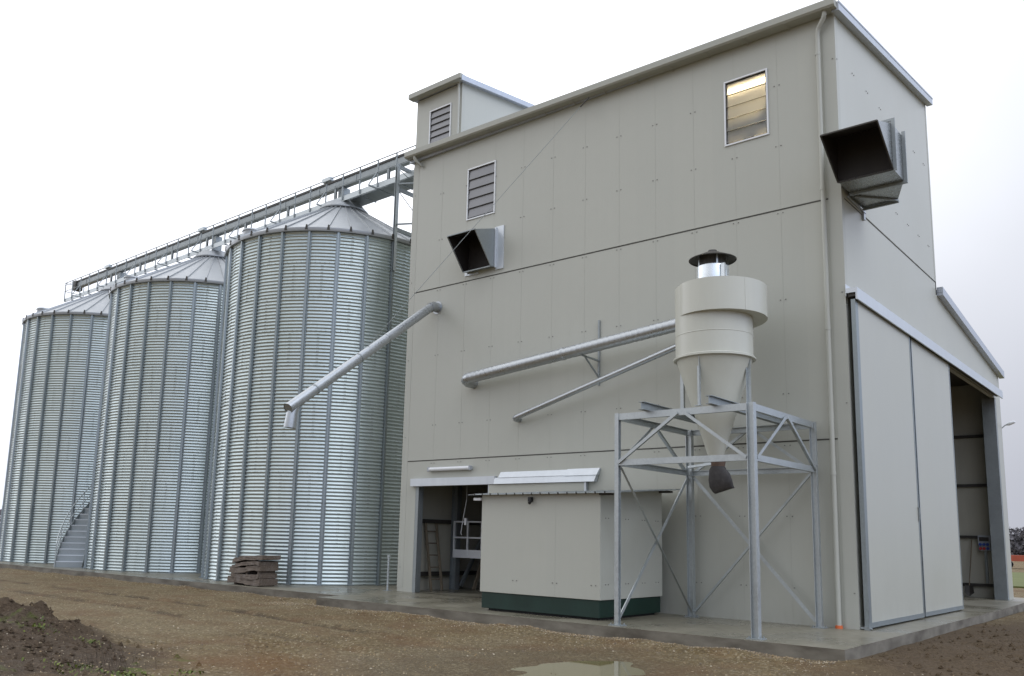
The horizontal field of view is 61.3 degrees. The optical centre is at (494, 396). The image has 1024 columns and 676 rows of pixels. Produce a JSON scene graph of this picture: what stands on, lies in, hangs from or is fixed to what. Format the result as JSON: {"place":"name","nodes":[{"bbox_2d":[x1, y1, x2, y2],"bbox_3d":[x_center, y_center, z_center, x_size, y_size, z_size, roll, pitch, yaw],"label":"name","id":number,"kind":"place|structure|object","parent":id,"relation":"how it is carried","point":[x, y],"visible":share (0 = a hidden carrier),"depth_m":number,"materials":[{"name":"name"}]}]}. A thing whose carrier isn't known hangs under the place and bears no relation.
{"place":"outdoors","nodes":[
{"label":"outdoors","id":0,"kind":"place"},
{"bbox_2d":[0,561,1023,675],"bbox_3d":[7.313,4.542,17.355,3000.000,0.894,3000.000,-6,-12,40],"label":"ground","id":1,"kind":"structure","parent":0,"point":[501,661],"depth_m":14.59,"materials":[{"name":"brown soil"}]},
{"bbox_2d":[50,643,155,672],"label":"dry weed stalks","id":2,"kind":"object","parent":1,"relation":"on","point":[102,659],"visible":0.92,"depth_m":11.26,"materials":[{"name":"brown plant"}]},
{"bbox_2d":[18,612,203,675],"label":"weeds","id":3,"kind":"object","parent":1,"relation":"on","point":[117,672],"visible":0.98,"depth_m":10.96,"materials":[{"name":"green plant"}]},
{"bbox_2d":[0,564,331,599],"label":"foundation edge","id":4,"kind":"object","parent":1,"relation":"on","point":[266,592],"visible":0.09,"depth_m":28.38,"materials":[{"name":"concrete"}]},
{"bbox_2d":[0,561,399,594],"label":"silo foundation","id":5,"kind":"object","parent":4,"relation":"on","point":[322,589],"visible":0.27,"depth_m":27.94,"materials":[{"name":"concrete"}]},
{"bbox_2d":[0,285,114,563],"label":"grain silo","id":6,"kind":"object","parent":5,"relation":"on","point":[49,472],"visible":0.38,"depth_m":40.49,"materials":[{"name":"metal"}]},
{"bbox_2d":[54,486,90,567],"bbox_3d":[-17.698,5.039,38.409,1.631,4.868,5.199,1,-9,5],"label":"silo stair","id":7,"kind":"object","parent":5,"relation":"on","point":[66,556],"visible":0.52,"depth_m":36.79,"materials":[{"name":"metal"}]},
{"bbox_2d":[81,250,226,572],"bbox_3d":[-13.038,0.460,38.767,8.708,14.194,8.716,-6,-12,40],"label":"grain silo","id":8,"kind":"object","parent":5,"relation":"on","point":[149,492],"visible":0.53,"depth_m":34.74,"materials":[{"name":"metal"}]},
{"bbox_2d":[227,555,280,586],"bbox_3d":[-7.568,5.408,27.068,1.764,0.942,0.719,-6,-12,40],"label":"timber pallet","id":9,"kind":"object","parent":5,"relation":"on","point":[251,570],"visible":1,"depth_m":26.68,"materials":[{"name":"brown wood"}]},
{"bbox_2d":[199,199,410,585],"bbox_3d":[-6.157,-0.422,33.070,8.708,14.440,8.716,-6,-12,40],"label":"grain silo","id":10,"kind":"object","parent":5,"relation":"on","point":[311,298],"visible":0.67,"depth_m":29.20,"materials":[{"name":"metal"}]},
{"bbox_2d":[383,555,391,590],"bbox_3d":[-3.211,5.280,25.981,0.200,1.055,0.200,-6,-12,40],"label":"standpipe","id":11,"kind":"object","parent":5,"relation":"on","point":[388,567],"visible":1,"depth_m":25.95,"materials":[{"name":"metal"}]},
{"bbox_2d":[0,599,1023,675],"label":"soil clods","id":12,"kind":"object","parent":1,"relation":"on","point":[29,665],"visible":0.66,"depth_m":12.68,"materials":[{"name":"brown soil"}]},
{"bbox_2d":[0,509,1023,554],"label":"woodland","id":13,"kind":"object","parent":1,"relation":"on","point":[1017,542],"visible":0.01,"depth_m":183.19,"materials":[{"name":"green plant"}]},
{"bbox_2d":[511,661,644,675],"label":"puddle water","id":14,"kind":"structure","parent":1,"relation":"on","point":[594,668],"depth_m":12.71,"materials":[{"name":"grey liquid"}]},
{"bbox_2d":[316,595,1023,660],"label":"apron edge","id":15,"kind":"object","parent":1,"relation":"on","point":[811,653],"visible":0.22,"depth_m":16.93,"materials":[{"name":"concrete"}]},
{"bbox_2d":[320,588,1023,649],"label":"concrete apron","id":16,"kind":"object","parent":15,"relation":"on","point":[806,635],"visible":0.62,"depth_m":18.24,"materials":[{"name":"grey concrete"}]},
{"bbox_2d":[424,523,442,590],"bbox_3d":[-1.886,4.902,26.589,0.409,2.049,0.575,-6,-12,40],"label":"wooden ladder","id":17,"kind":"object","parent":16,"relation":"on","point":[429,555],"visible":1,"depth_m":26.57,"materials":[{"name":"brown wood"}]},
{"bbox_2d":[472,560,480,589],"bbox_3d":[-0.529,5.612,27.483,0.402,1.017,0.090,7,-11,-31],"label":"timber prop","id":18,"kind":"object","parent":16,"relation":"on","point":[477,576],"visible":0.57,"depth_m":27.41,"materials":[{"name":"brown wood"}]},
{"bbox_2d":[473,489,680,619],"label":"equipment shed","id":19,"kind":"structure","parent":16,"relation":"on","point":[549,553],"depth_m":19.01,"materials":[{"name":"painted metal panels"},{"name":"dark green paint"},{"name":"dark steel"}]},
{"bbox_2d":[397,0,1013,630],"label":"grain building","id":20,"kind":"structure","parent":16,"relation":"on","point":[621,202],"depth_m":21.86,"materials":[{"name":"metal"}]},
{"bbox_2d":[284,301,441,428],"bbox_3d":[-3.398,-1.099,23.596,0.398,4.590,6.005,-4,-11,32],"label":"loading spout","id":21,"kind":"object","parent":20,"relation":"attached to","point":[292,406],"visible":1,"depth_m":22.76,"materials":[{"name":"metal"}]},
{"bbox_2d":[369,97,588,344],"bbox_3d":[-0.462,-4.732,23.439,6.000,6.771,0.036,-1,-9,12],"label":"guy wire","id":22,"kind":"object","parent":21,"relation":"attached to","point":[482,217],"visible":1,"depth_m":23.43,"materials":[{"name":"metal"}]},
{"bbox_2d":[391,163,412,270],"bbox_3d":[-1.959,-6.311,30.533,2.435,3.950,2.150,-6,-12,40],"label":"support trestle","id":23,"kind":"object","parent":20,"relation":"attached to","point":[398,189],"visible":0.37,"depth_m":30.60,"materials":[{"name":"metal"}]},
{"bbox_2d":[64,145,415,301],"bbox_3d":[-12.544,-7.248,39.405,29.920,1.537,1.500,-6,-12,40],"label":"conveyor gallery","id":24,"kind":"object","parent":23,"relation":"on","point":[377,191],"visible":0.61,"depth_m":37.05,"materials":[{"name":"metal"}]},
{"bbox_2d":[427,465,472,471],"bbox_3d":[-1.319,2.078,25.056,1.680,0.130,0.149,-6,-12,40],"label":"wall lamp","id":25,"kind":"object","parent":20,"relation":"attached to","point":[468,467],"visible":1,"depth_m":24.97,"materials":[{"name":"grey plastic"}]},
{"bbox_2d":[461,498,467,534],"bbox_3d":[-0.932,3.324,26.189,0.240,1.707,0.060,-6,-12,40],"label":"hanging cable","id":26,"kind":"object","parent":20,"relation":"hanging from","point":[465,521],"visible":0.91,"depth_m":26.13,"materials":[{"name":"white paint"}]},
{"bbox_2d":[453,521,481,558],"bbox_3d":[-0.637,4.417,26.766,1.750,1.135,0.050,-6,-12,40],"label":"guard railing","id":27,"kind":"object","parent":20,"relation":"attached to","point":[466,553],"visible":0.58,"depth_m":26.93,"materials":[{"name":"grey metal"}]},
{"bbox_2d":[447,225,504,276],"bbox_3d":[-0.615,-4.349,25.094,1.480,1.300,0.964,-6,-12,40],"label":"ventilation hood","id":28,"kind":"object","parent":20,"relation":"attached to","point":[474,250],"visible":1,"depth_m":25.33,"materials":[{"name":"metal"}]},
{"bbox_2d":[466,160,495,220],"bbox_3d":[-0.402,-6.169,25.899,1.114,1.644,0.080,-6,-12,40],"label":"louvered vent","id":29,"kind":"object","parent":20,"relation":"in","point":[490,167],"depth_m":25.90,"materials":[{"name":"metal"}]},
{"bbox_2d":[488,482,587,492],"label":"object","id":30,"kind":"structure","parent":20,"relation":"in","point":[574,486],"depth_m":22.87,"materials":[{"name":"white metal"}]},
{"bbox_2d":[461,318,674,388],"bbox_3d":[2.143,-1.141,22.076,8.428,0.983,0.576,-7,-13,43],"label":"spiral duct","id":31,"kind":"object","parent":20,"relation":"attached to","point":[470,379],"visible":0.83,"depth_m":21.95,"materials":[{"name":"metal"}]},
{"bbox_2d":[581,320,599,385],"bbox_3d":[2.444,-1.186,22.085,0.707,1.720,0.055,10,-13,-43],"label":"duct bracket","id":32,"kind":"object","parent":20,"relation":"attached to","point":[591,366],"visible":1,"depth_m":22.20,"materials":[{"name":"metal"}]},
{"bbox_2d":[512,344,675,422],"bbox_3d":[2.521,-0.371,21.551,0.326,1.516,6.027,9,-12,-41],"label":"thin pipe","id":33,"kind":"object","parent":20,"relation":"attached to","point":[613,374],"visible":0.82,"depth_m":21.49,"materials":[{"name":"metal"}]},
{"bbox_2d":[723,68,768,146],"bbox_3d":[5.983,-6.876,20.593,1.099,1.664,0.080,-6,-12,40],"label":"window","id":34,"kind":"structure","parent":20,"relation":"in","point":[738,84],"depth_m":20.59,"materials":[{"name":"glass"}]},
{"bbox_2d":[820,118,907,220],"bbox_3d":[8.051,-4.980,18.509,1.273,1.350,2.945,-6,-12,40],"label":"ventilation hood","id":35,"kind":"object","parent":20,"relation":"attached to","point":[868,162],"visible":1,"depth_m":18.24,"materials":[{"name":"metal"}]},
{"bbox_2d":[851,299,924,627],"bbox_3d":[8.853,1.553,19.363,0.119,6.790,4.128,-6,-12,40],"label":"sliding door","id":36,"kind":"structure","parent":20,"relation":"in","point":[893,592],"depth_m":19.03,"materials":[{"name":"metal"}]},
{"bbox_2d":[910,338,963,616],"bbox_3d":[11.526,2.139,22.570,0.090,6.790,3.898,-6,-12,40],"label":"sliding door","id":37,"kind":"structure","parent":20,"relation":"in","point":[934,439],"depth_m":22.38,"materials":[{"name":"metal"}]},
{"bbox_2d":[978,535,991,582],"bbox_3d":[17.117,5.737,30.026,0.503,1.831,0.290,-6,-12,40],"label":"socket panel","id":38,"kind":"object","parent":20,"relation":"attached to","point":[984,543],"visible":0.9,"depth_m":30.06,"materials":[{"name":"grey plastic"}]},
{"bbox_2d":[1002,421,1014,427],"bbox_3d":[18.137,0.978,30.535,0.442,0.261,0.127,-5,-11,34],"label":"yard lamp","id":39,"kind":"object","parent":20,"relation":"attached to","point":[1010,423],"visible":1,"depth_m":30.48,"materials":[{"name":"metal"}]},
{"bbox_2d":[608,395,828,639],"bbox_3d":[4.497,2.422,17.555,3.130,4.364,3.500,-6,-12,40],"label":"steel stand","id":40,"kind":"object","parent":16,"relation":"on","point":[752,412],"visible":0.98,"depth_m":17.54,"materials":[{"name":"silver metal"}]},
{"bbox_2d":[673,249,767,454],"bbox_3d":[4.798,-0.912,18.243,1.890,4.500,2.092,-6,-12,40],"label":"dust cyclone","id":41,"kind":"object","parent":40,"relation":"on","point":[720,313],"visible":0.94,"depth_m":17.59,"materials":[{"name":"paint"}]},
{"bbox_2d":[708,462,734,493],"bbox_3d":[4.630,1.632,17.679,0.548,0.690,0.316,-6,-12,40],"label":"dust sack","id":42,"kind":"object","parent":41,"relation":"hanging from","point":[720,479],"visible":0.91,"depth_m":17.63,"materials":[{"name":"fabric"}]},
{"bbox_2d":[965,540,973,595],"bbox_3d":[16.608,5.966,30.213,0.395,1.953,0.213,2,-9,-4],"label":"shovel","id":43,"kind":"object","parent":16,"relation":"on","point":[969,590],"visible":1,"depth_m":30.15,"materials":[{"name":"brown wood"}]},
{"bbox_2d":[1011,555,1023,566],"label":"farm trailer","id":44,"kind":"object","parent":1,"relation":"on","point":[1017,557],"visible":0.17,"depth_m":86.84,"materials":[{"name":"red paint"}]},
{"bbox_2d":[0,0,1023,533],"label":"sky","id":45,"kind":"structure","parent":0,"point":[129,128],"materials":[{"name":"white"}]},
{"bbox_2d":[1012,572,1023,587],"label":"meadow","id":46,"kind":"structure","parent":0,"point":[1018,579],"depth_m":52.89,"materials":[{"name":"green plant"}]}
]}

